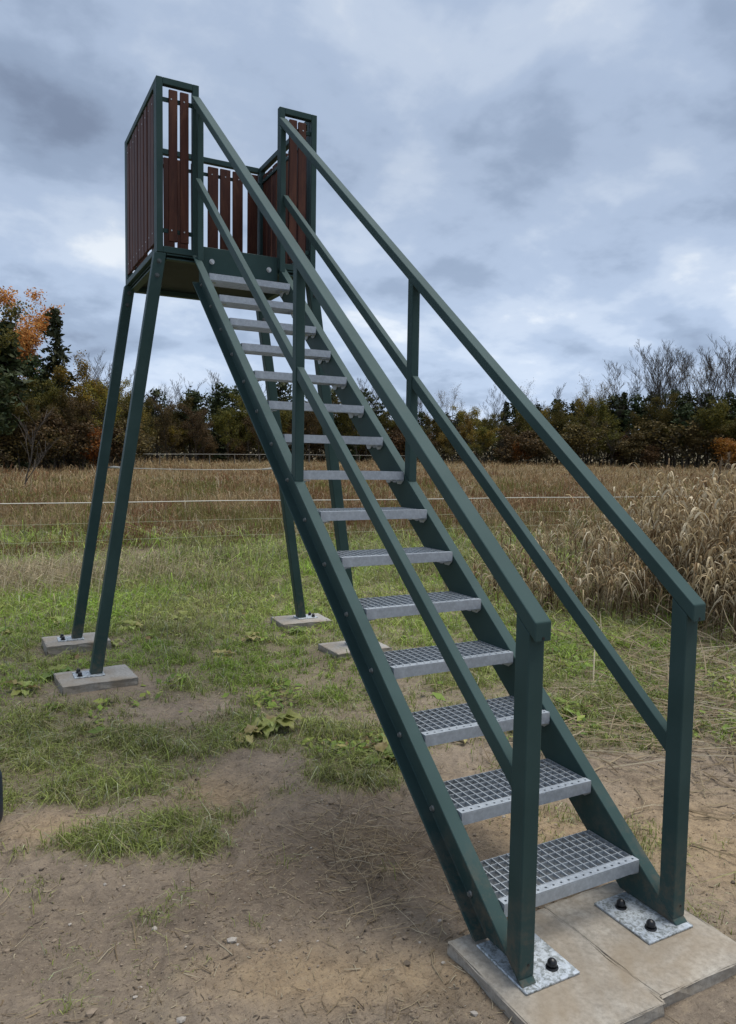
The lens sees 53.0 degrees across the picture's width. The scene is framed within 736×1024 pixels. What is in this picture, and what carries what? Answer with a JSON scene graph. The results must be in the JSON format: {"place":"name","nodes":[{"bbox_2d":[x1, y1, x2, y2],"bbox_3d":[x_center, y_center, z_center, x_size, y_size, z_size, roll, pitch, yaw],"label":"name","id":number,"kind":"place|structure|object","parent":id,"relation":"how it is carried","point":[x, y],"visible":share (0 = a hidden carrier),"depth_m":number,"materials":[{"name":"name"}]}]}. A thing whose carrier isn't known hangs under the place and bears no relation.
{"place":"outdoors","nodes":[
{"label":"outdoors","id":0,"kind":"place"},
{"bbox_2d":[0,526,667,600],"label":"long grass","id":1,"kind":"structure","parent":0,"point":[215,557],"depth_m":10.72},
{"bbox_2d":[0,438,735,1023],"bbox_3d":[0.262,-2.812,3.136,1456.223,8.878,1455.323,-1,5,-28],"label":"ground","id":2,"kind":"structure","parent":0,"point":[712,1004],"depth_m":2.85,"materials":[{"name":"soil"}]},
{"bbox_2d":[0,364,28,434],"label":"pine tree","id":3,"kind":"object","parent":2,"relation":"on","point":[6,386],"visible":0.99,"depth_m":47.03,"materials":[{"name":"green plant"}]},
{"bbox_2d":[0,300,34,361],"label":"olive leaved tree","id":4,"kind":"object","parent":2,"relation":"on","point":[14,311],"visible":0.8,"depth_m":49.01,"materials":[{"name":"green plant"}]},
{"bbox_2d":[0,427,41,465],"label":"bush","id":5,"kind":"object","parent":2,"relation":"on","point":[19,446],"visible":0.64,"depth_m":48.32,"materials":[{"name":"green plant"}]},
{"bbox_2d":[0,388,41,469],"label":"olive leaved tree","id":6,"kind":"object","parent":2,"relation":"on","point":[19,411],"visible":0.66,"depth_m":48.23,"materials":[{"name":"green plant"}]},
{"bbox_2d":[0,321,51,471],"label":"spruce tree","id":7,"kind":"object","parent":2,"relation":"on","point":[13,364],"visible":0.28,"depth_m":49.50,"materials":[{"name":"green plant"}]},
{"bbox_2d":[0,286,64,379],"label":"orange leaved tree","id":8,"kind":"object","parent":2,"relation":"on","point":[29,340],"visible":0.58,"depth_m":58.75,"materials":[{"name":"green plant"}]},
{"bbox_2d":[14,349,53,462],"bbox_3d":[-24.653,-7.533,54.218,3.974,9.005,4.545,-1,4,-22],"label":"tree","id":9,"kind":"object","parent":2,"relation":"on","point":[33,365],"visible":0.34,"depth_m":53.55,"materials":[{"name":"green plant"}]},
{"bbox_2d":[12,397,59,489],"bbox_3d":[-13.404,-2.701,30.120,1.543,3.932,1.518,1,4,-2],"label":"bare sapling","id":10,"kind":"object","parent":2,"relation":"on","point":[32,451],"visible":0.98,"depth_m":29.98,"materials":[{"name":"brown plant"}]},
{"bbox_2d":[2,407,72,468],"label":"bush","id":11,"kind":"object","parent":2,"relation":"on","point":[41,435],"visible":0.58,"depth_m":49.26,"materials":[{"name":"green plant"}]},
{"bbox_2d":[16,376,61,418],"bbox_3d":[-23.633,-6.336,52.020,4.185,6.928,4.039,-2,5,-33],"label":"olive leaved tree","id":12,"kind":"object","parent":2,"relation":"on","point":[53,391],"visible":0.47,"depth_m":52.00,"materials":[{"name":"green plant"}]},
{"bbox_2d":[29,425,78,469],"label":"bush","id":13,"kind":"object","parent":2,"relation":"on","point":[54,449],"visible":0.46,"depth_m":50.02,"materials":[{"name":"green plant"}]},
{"bbox_2d":[35,307,90,469],"bbox_3d":[-23.203,-9.131,54.889,5.461,12.131,4.533,3,4,26],"label":"spruce tree","id":14,"kind":"object","parent":2,"relation":"on","point":[53,332],"visible":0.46,"depth_m":54.46,"materials":[{"name":"green plant"}]},
{"bbox_2d":[42,389,87,468],"bbox_3d":[-21.357,-5.907,52.390,3.360,6.028,4.283,-1,5,-30],"label":"olive leaved tree","id":15,"kind":"object","parent":2,"relation":"on","point":[63,401],"visible":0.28,"depth_m":52.27,"materials":[{"name":"green plant"}]},
{"bbox_2d":[43,415,94,465],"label":"bush","id":16,"kind":"object","parent":2,"relation":"on","point":[64,426],"visible":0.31,"depth_m":51.18,"materials":[{"name":"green plant"}]},
{"bbox_2d":[41,632,111,656],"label":"footing block","id":17,"kind":"structure","parent":2,"relation":"on","point":[51,645],"depth_m":6.14,"materials":[{"name":"grey concrete"}]},
{"bbox_2d":[46,350,107,467],"bbox_3d":[-21.756,-7.622,55.379,4.380,8.995,4.980,4,5,34],"label":"yellow leaved tree","id":18,"kind":"object","parent":2,"relation":"on","point":[77,389],"visible":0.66,"depth_m":54.52,"materials":[{"name":"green plant"}]},
{"bbox_2d":[55,389,99,468],"bbox_3d":[-20.787,-5.896,52.733,3.451,5.985,3.793,-1,4,-27],"label":"brown leaved tree","id":19,"kind":"object","parent":2,"relation":"on","point":[85,413],"visible":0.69,"depth_m":52.51,"materials":[{"name":"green plant"}]},
{"bbox_2d":[58,421,100,469],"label":"bush","id":20,"kind":"object","parent":2,"relation":"on","point":[88,428],"visible":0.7,"depth_m":51.76,"materials":[{"name":"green plant"}]},
{"bbox_2d":[53,664,137,695],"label":"footing block","id":21,"kind":"structure","parent":2,"relation":"on","point":[118,676],"depth_m":5.14,"materials":[{"name":"grey concrete"}]},
{"bbox_2d":[80,423,120,466],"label":"orange bush","id":22,"kind":"object","parent":2,"relation":"on","point":[93,453],"visible":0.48,"depth_m":52.38,"materials":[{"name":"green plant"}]},
{"bbox_2d":[82,377,131,467],"bbox_3d":[-20.535,-6.797,56.427,4.310,7.263,3.932,-3,5,-41],"label":"yellow leaved tree","id":23,"kind":"object","parent":2,"relation":"on","point":[104,397],"visible":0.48,"depth_m":56.02,"materials":[{"name":"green plant"}]},
{"bbox_2d":[78,415,153,465],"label":"bush","id":24,"kind":"object","parent":2,"relation":"on","point":[121,423],"visible":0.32,"depth_m":55.27,"materials":[{"name":"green plant"}]},
{"bbox_2d":[0,532,281,612],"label":"matted straw grass","id":25,"kind":"structure","parent":2,"relation":"on","point":[32,567],"depth_m":9.43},
{"bbox_2d":[145,388,171,460],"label":"pine tree","id":26,"kind":"object","parent":2,"relation":"on","point":[156,392],"visible":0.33,"depth_m":83.54,"materials":[{"name":"green plant"}]},
{"bbox_2d":[144,395,185,458],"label":"brown leaved tree","id":27,"kind":"object","parent":2,"relation":"on","point":[166,417],"visible":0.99,"depth_m":79.86,"materials":[{"name":"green plant"}]},
{"bbox_2d":[151,422,194,457],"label":"bush","id":28,"kind":"object","parent":2,"relation":"on","point":[178,447],"visible":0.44,"depth_m":83.47,"materials":[{"name":"green plant"}]},
{"bbox_2d":[162,396,203,460],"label":"olive leaved tree","id":29,"kind":"object","parent":2,"relation":"on","point":[178,412],"visible":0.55,"depth_m":83.92,"materials":[{"name":"green plant"}]},
{"bbox_2d":[169,386,212,460],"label":"tree","id":30,"kind":"object","parent":2,"relation":"on","point":[197,395],"visible":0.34,"depth_m":84.89,"materials":[{"name":"green plant"}]},
{"bbox_2d":[177,402,211,460],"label":"brown leaved tree","id":31,"kind":"object","parent":2,"relation":"on","point":[195,424],"visible":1,"depth_m":80.75,"materials":[{"name":"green plant"}]},
{"bbox_2d":[206,390,228,461],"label":"spruce tree","id":32,"kind":"object","parent":2,"relation":"on","point":[215,404],"visible":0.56,"depth_m":89.15,"materials":[{"name":"green plant"}]},
{"bbox_2d":[204,382,240,456],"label":"tree","id":33,"kind":"object","parent":2,"relation":"on","point":[224,391],"visible":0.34,"depth_m":91.17,"materials":[{"name":"green plant"}]},
{"bbox_2d":[209,404,250,460],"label":"olive leaved tree","id":34,"kind":"object","parent":2,"relation":"on","point":[221,423],"visible":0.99,"depth_m":85.34,"materials":[{"name":"green plant"}]},
{"bbox_2d":[226,392,252,461],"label":"olive leaved tree","id":35,"kind":"object","parent":2,"relation":"on","point":[242,409],"visible":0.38,"depth_m":90.13,"materials":[{"name":"green plant"}]},
{"bbox_2d":[248,708,303,738],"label":"broadleaf plant","id":36,"kind":"object","parent":2,"relation":"on","point":[268,724],"visible":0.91,"depth_m":4.39,"materials":[{"name":"green plant"}]},
{"bbox_2d":[265,382,291,432],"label":"pine tree","id":37,"kind":"object","parent":2,"relation":"on","point":[282,387],"visible":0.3,"depth_m":93.94,"materials":[{"name":"green plant"}]},
{"bbox_2d":[270,613,331,629],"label":"footing block","id":38,"kind":"structure","parent":2,"relation":"on","point":[289,621],"depth_m":7.11,"materials":[{"name":"grey concrete"}]},
{"bbox_2d":[291,401,320,461],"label":"brown leaved tree","id":39,"kind":"object","parent":2,"relation":"on","point":[310,419],"visible":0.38,"depth_m":91.35,"materials":[{"name":"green plant"}]},
{"bbox_2d":[0,496,677,543],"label":"wire fence","id":40,"kind":"object","parent":2,"relation":"on","point":[265,518],"visible":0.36,"depth_m":11.27,"materials":[{"name":"grey"}]},
{"bbox_2d":[336,401,369,461],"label":"olive leaved tree","id":41,"kind":"object","parent":2,"relation":"on","point":[343,418],"visible":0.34,"depth_m":95.01,"materials":[{"name":"green plant"}]},
{"bbox_2d":[318,641,391,659],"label":"footing block","id":42,"kind":"structure","parent":2,"relation":"on","point":[334,649],"depth_m":6.12,"materials":[{"name":"grey concrete"}]},
{"bbox_2d":[57,75,705,995],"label":"lookout tower","id":43,"kind":"structure","parent":42,"relation":"on","point":[523,879],"depth_m":3.30,"materials":[{"name":"metal"}]},
{"bbox_2d":[0,450,735,560],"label":"meadow grass","id":44,"kind":"structure","parent":2,"relation":"on","point":[201,506],"depth_m":25.22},
{"bbox_2d":[0,673,735,1023],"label":"plant crumbs","id":45,"kind":"object","parent":2,"relation":"on","point":[270,913],"visible":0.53,"depth_m":2.58,"materials":[{"name":"plant"}]},
{"bbox_2d":[0,513,735,1022],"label":"turf","id":46,"kind":"structure","parent":2,"relation":"on","point":[118,833],"depth_m":5.49,"materials":[{"name":"green plant"}]},
{"bbox_2d":[0,565,735,757],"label":"leafy ground cover","id":47,"kind":"object","parent":2,"relation":"on","point":[306,740],"visible":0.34,"depth_m":5.13,"materials":[{"name":"green plant"}]},
{"bbox_2d":[0,685,735,1023],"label":"straw litter","id":48,"kind":"object","parent":2,"relation":"on","point":[398,868],"visible":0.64,"depth_m":2.85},
{"bbox_2d":[0,717,735,1023],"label":"soil crumbs","id":49,"kind":"object","parent":2,"relation":"on","point":[181,1019],"visible":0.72,"depth_m":2.52,"materials":[{"name":"soil"}]},
{"bbox_2d":[257,772,487,941],"bbox_3d":[0.115,1.318,3.072,1.142,0.182,1.262,0,4,-12],"label":"dead grass mat","id":50,"kind":"object","parent":2,"relation":"on","point":[399,844],"visible":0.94,"depth_m":3.02,"materials":[{"name":"plant"}]},
{"bbox_2d":[360,741,394,772],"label":"broadleaf plant","id":51,"kind":"object","parent":2,"relation":"on","point":[379,747],"visible":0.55,"depth_m":3.95,"materials":[{"name":"green plant"}]},
{"bbox_2d":[22,390,734,466],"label":"woodland","id":52,"kind":"object","parent":2,"relation":"on","point":[162,454],"visible":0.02,"depth_m":108.06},
{"bbox_2d":[447,405,488,458],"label":"yellow leaved tree","id":53,"kind":"object","parent":2,"relation":"on","point":[474,416],"visible":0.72,"depth_m":101.61,"materials":[{"name":"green plant"}]},
{"bbox_2d":[467,426,504,463],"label":"olive leaved tree","id":54,"kind":"object","parent":2,"relation":"on","point":[482,430],"visible":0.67,"depth_m":96.88,"materials":[{"name":"green plant"}]},
{"bbox_2d":[433,552,539,608],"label":"reed clump","id":55,"kind":"object","parent":2,"relation":"on","point":[494,583],"visible":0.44,"depth_m":8.64,"materials":[{"name":"beige plant"}]},
{"bbox_2d":[475,412,506,462],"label":"olive leaved tree","id":56,"kind":"object","parent":2,"relation":"on","point":[492,423],"visible":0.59,"depth_m":99.36,"materials":[{"name":"green plant"}]},
{"bbox_2d":[487,428,550,463],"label":"bush","id":57,"kind":"object","parent":2,"relation":"on","point":[527,438],"visible":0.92,"depth_m":94.94,"materials":[{"name":"green plant"}]},
{"bbox_2d":[460,527,581,590],"bbox_3d":[1.906,0.667,9.574,1.437,0.953,1.631,-3,6,-45],"label":"reed clump","id":58,"kind":"object","parent":2,"relation":"on","point":[523,560],"visible":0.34,"depth_m":9.59,"materials":[{"name":"beige plant"}]},
{"bbox_2d":[494,518,576,570],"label":"reed clump","id":59,"kind":"object","parent":2,"relation":"on","point":[546,538],"visible":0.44,"depth_m":10.62,"materials":[{"name":"beige plant"}]},
{"bbox_2d":[447,908,665,1023],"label":"concrete slab","id":60,"kind":"structure","parent":2,"relation":"on","point":[601,988],"depth_m":2.19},
{"bbox_2d":[514,562,605,619],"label":"reed clump","id":61,"kind":"object","parent":2,"relation":"on","point":[543,591],"visible":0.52,"depth_m":7.98,"materials":[{"name":"beige plant"}]},
{"bbox_2d":[547,401,588,436],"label":"olive leaved tree","id":62,"kind":"object","parent":2,"relation":"on","point":[562,417],"visible":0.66,"depth_m":98.42,"materials":[{"name":"green plant"}]},
{"bbox_2d":[501,551,636,609],"bbox_3d":[2.094,0.757,8.415,1.506,0.790,1.227,0,4,-11],"label":"reed clump","id":63,"kind":"object","parent":2,"relation":"on","point":[560,570],"visible":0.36,"depth_m":8.33,"materials":[{"name":"beige plant"}]},
{"bbox_2d":[416,636,735,857],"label":"broken reed stems","id":64,"kind":"object","parent":2,"relation":"on","point":[709,713],"visible":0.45,"depth_m":4.48,"materials":[{"name":"plant"}]},
{"bbox_2d":[557,420,614,461],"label":"bush","id":65,"kind":"object","parent":2,"relation":"on","point":[572,439],"visible":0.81,"depth_m":93.33,"materials":[{"name":"green plant"}]},
{"bbox_2d":[528,497,644,584],"bbox_3d":[3.147,0.398,10.200,1.357,1.311,1.743,5,6,43],"label":"reed clump","id":66,"kind":"object","parent":2,"relation":"on","point":[587,530],"visible":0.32,"depth_m":10.04,"materials":[{"name":"beige plant"}]},
{"bbox_2d":[570,374,614,465],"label":"bare tree","id":67,"kind":"object","parent":2,"relation":"on","point":[605,387],"visible":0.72,"depth_m":99.28,"materials":[{"name":"brown plant"}]},
{"bbox_2d":[583,397,621,465],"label":"olive leaved tree","id":68,"kind":"object","parent":2,"relation":"on","point":[602,410],"visible":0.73,"depth_m":96.54,"materials":[{"name":"green plant"}]},
{"bbox_2d":[583,426,625,464],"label":"olive leaved tree","id":69,"kind":"object","parent":2,"relation":"on","point":[616,434],"visible":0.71,"depth_m":95.07,"materials":[{"name":"green plant"}]},
{"bbox_2d":[561,504,658,604],"bbox_3d":[3.137,0.486,9.053,1.312,1.170,1.733,0,4,-11],"label":"reed clump","id":70,"kind":"object","parent":2,"relation":"on","point":[586,540],"visible":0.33,"depth_m":9.16,"materials":[{"name":"beige plant"}]},
{"bbox_2d":[599,394,627,465],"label":"pine tree","id":71,"kind":"object","parent":2,"relation":"on","point":[614,400],"visible":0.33,"depth_m":99.28,"materials":[{"name":"green plant"}]},
{"bbox_2d":[499,594,735,710],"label":"fallen reed leaves","id":72,"kind":"object","parent":2,"relation":"on","point":[724,653],"visible":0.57,"depth_m":6.18,"materials":[{"name":"plant"}]},
{"bbox_2d":[606,391,635,465],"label":"spruce tree","id":73,"kind":"object","parent":2,"relation":"on","point":[624,397],"visible":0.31,"depth_m":99.35,"materials":[{"name":"green plant"}]},
{"bbox_2d":[599,361,644,412],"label":"bare tree","id":74,"kind":"object","parent":2,"relation":"on","point":[612,388],"visible":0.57,"depth_m":101.55,"materials":[{"name":"brown plant"}]},
{"bbox_2d":[566,548,679,630],"bbox_3d":[2.747,0.827,7.699,1.184,0.939,1.419,3,4,27],"label":"reed clump","id":75,"kind":"object","parent":2,"relation":"on","point":[615,592],"visible":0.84,"depth_m":7.55,"materials":[{"name":"beige plant"}]},
{"bbox_2d":[573,513,680,622],"bbox_3d":[2.870,0.634,8.107,1.432,1.186,1.324,3,5,31],"label":"reed clump","id":76,"kind":"object","parent":2,"relation":"on","point":[606,551],"visible":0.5,"depth_m":8.00,"materials":[{"name":"beige plant"}]},
{"bbox_2d":[559,482,703,564],"bbox_3d":[3.896,0.245,10.880,2.276,1.410,1.940,2,4,18],"label":"reed clump","id":77,"kind":"object","parent":2,"relation":"on","point":[614,489],"visible":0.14,"depth_m":11.07,"materials":[{"name":"beige plant"}]},
{"bbox_2d":[618,390,646,465],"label":"pine tree","id":78,"kind":"object","parent":2,"relation":"on","point":[633,406],"visible":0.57,"depth_m":96.81,"materials":[{"name":"green plant"}]},
{"bbox_2d":[612,430,653,466],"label":"bush","id":79,"kind":"object","parent":2,"relation":"on","point":[627,452],"visible":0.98,"depth_m":92.09,"materials":[{"name":"green plant"}]},
{"bbox_2d":[544,881,735,1007],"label":"concrete slab","id":80,"kind":"structure","parent":2,"relation":"on","point":[699,956],"depth_m":2.38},
{"bbox_2d":[637,443,666,466],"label":"rust bush","id":81,"kind":"object","parent":2,"relation":"on","point":[650,456],"visible":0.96,"depth_m":90.84,"materials":[{"name":"brown plant"}]},
{"bbox_2d":[627,340,688,466],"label":"bare tree","id":82,"kind":"object","parent":2,"relation":"on","point":[659,382],"visible":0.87,"depth_m":95.25,"materials":[{"name":"brown plant"}]},
{"bbox_2d":[622,348,695,465],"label":"bare tree","id":83,"kind":"object","parent":2,"relation":"on","point":[666,385],"visible":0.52,"depth_m":98.33,"materials":[{"name":"brown plant"}]},
{"bbox_2d":[639,343,679,466],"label":"bare tree","id":84,"kind":"object","parent":2,"relation":"on","point":[658,374],"visible":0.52,"depth_m":99.78,"materials":[{"name":"brown plant"}]},
{"bbox_2d":[642,393,681,464],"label":"olive leaved tree","id":85,"kind":"object","parent":2,"relation":"on","point":[664,416],"visible":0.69,"depth_m":93.03,"materials":[{"name":"green plant"}]},
{"bbox_2d":[635,341,696,465],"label":"bare tree","id":86,"kind":"object","parent":2,"relation":"on","point":[672,361],"visible":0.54,"depth_m":97.73,"materials":[{"name":"brown plant"}]},
{"bbox_2d":[629,417,704,465],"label":"bush","id":87,"kind":"object","parent":2,"relation":"on","point":[654,431],"visible":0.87,"depth_m":91.21,"materials":[{"name":"green plant"}]},
{"bbox_2d":[656,388,687,465],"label":"pine tree","id":88,"kind":"object","parent":2,"relation":"on","point":[679,401],"visible":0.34,"depth_m":94.93,"materials":[{"name":"green plant"}]},
{"bbox_2d":[615,472,732,573],"bbox_3d":[3.839,0.228,9.702,2.066,1.592,1.749,-1,5,-28],"label":"reed clump","id":89,"kind":"object","parent":2,"relation":"on","point":[677,499],"visible":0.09,"depth_m":9.72,"materials":[{"name":"beige plant"}]},
{"bbox_2d":[618,463,735,616],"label":"reed clump","id":90,"kind":"object","parent":2,"relation":"on","point":[660,507],"visible":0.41,"depth_m":8.08,"materials":[{"name":"beige plant"}]},
{"bbox_2d":[618,458,735,602],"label":"reed clump","id":91,"kind":"object","parent":2,"relation":"on","point":[661,489],"visible":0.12,"depth_m":8.89,"materials":[{"name":"beige plant"}]},
{"bbox_2d":[670,400,700,467],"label":"pine tree","id":92,"kind":"object","parent":2,"relation":"on","point":[685,412],"visible":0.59,"depth_m":90.80,"materials":[{"name":"green plant"}]},
{"bbox_2d":[639,478,735,633],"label":"reed clump","id":93,"kind":"object","parent":2,"relation":"on","point":[691,545],"visible":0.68,"depth_m":7.36,"materials":[{"name":"beige plant"}]},
{"bbox_2d":[668,425,708,467],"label":"tree","id":94,"kind":"object","parent":2,"relation":"on","point":[687,438],"visible":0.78,"depth_m":89.97,"materials":[{"name":"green plant"}]},
{"bbox_2d":[668,347,721,466],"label":"bare tree","id":95,"kind":"object","parent":2,"relation":"on","point":[682,378],"visible":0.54,"depth_m":96.47,"materials":[{"name":"brown plant"}]},
{"bbox_2d":[662,423,730,467],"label":"bush","id":96,"kind":"object","parent":2,"relation":"on","point":[708,439],"visible":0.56,"depth_m":89.01,"materials":[{"name":"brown plant"}]},
{"bbox_2d":[671,538,735,648],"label":"reed clump","id":97,"kind":"object","parent":2,"relation":"on","point":[724,584],"visible":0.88,"depth_m":6.75,"materials":[{"name":"beige plant"}]},
{"bbox_2d":[682,334,735,466],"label":"bare tree","id":98,"kind":"object","parent":2,"relation":"on","point":[706,375],"visible":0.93,"depth_m":92.48,"materials":[{"name":"brown plant"}]},
{"bbox_2d":[690,397,732,466],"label":"olive leaved tree","id":99,"kind":"object","parent":2,"relation":"on","point":[719,414],"visible":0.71,"depth_m":88.38,"materials":[{"name":"green plant"}]},
{"bbox_2d":[688,462,735,614],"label":"reed clump","id":100,"kind":"object","parent":2,"relation":"on","point":[725,526],"visible":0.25,"depth_m":7.91,"materials":[{"name":"beige plant"}]},
{"bbox_2d":[693,468,735,588],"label":"reed clump","id":101,"kind":"object","parent":2,"relation":"on","point":[714,493],"visible":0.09,"depth_m":8.69,"materials":[{"name":"beige plant"}]},
{"bbox_2d":[700,418,735,463],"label":"olive leaved tree","id":102,"kind":"object","parent":2,"relation":"on","point":[732,427],"visible":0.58,"depth_m":87.39,"materials":[{"name":"green plant"}]},
{"bbox_2d":[703,437,735,468],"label":"orange bush","id":103,"kind":"object","parent":2,"relation":"on","point":[728,445],"visible":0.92,"depth_m":85.02,"materials":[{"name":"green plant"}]},
{"bbox_2d":[704,338,735,466],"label":"bare tree","id":104,"kind":"object","parent":2,"relation":"on","point":[729,376],"visible":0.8,"depth_m":91.44,"materials":[{"name":"brown plant"}]},
{"bbox_2d":[0,0,735,436],"label":"sky","id":105,"kind":"structure","parent":0,"point":[561,174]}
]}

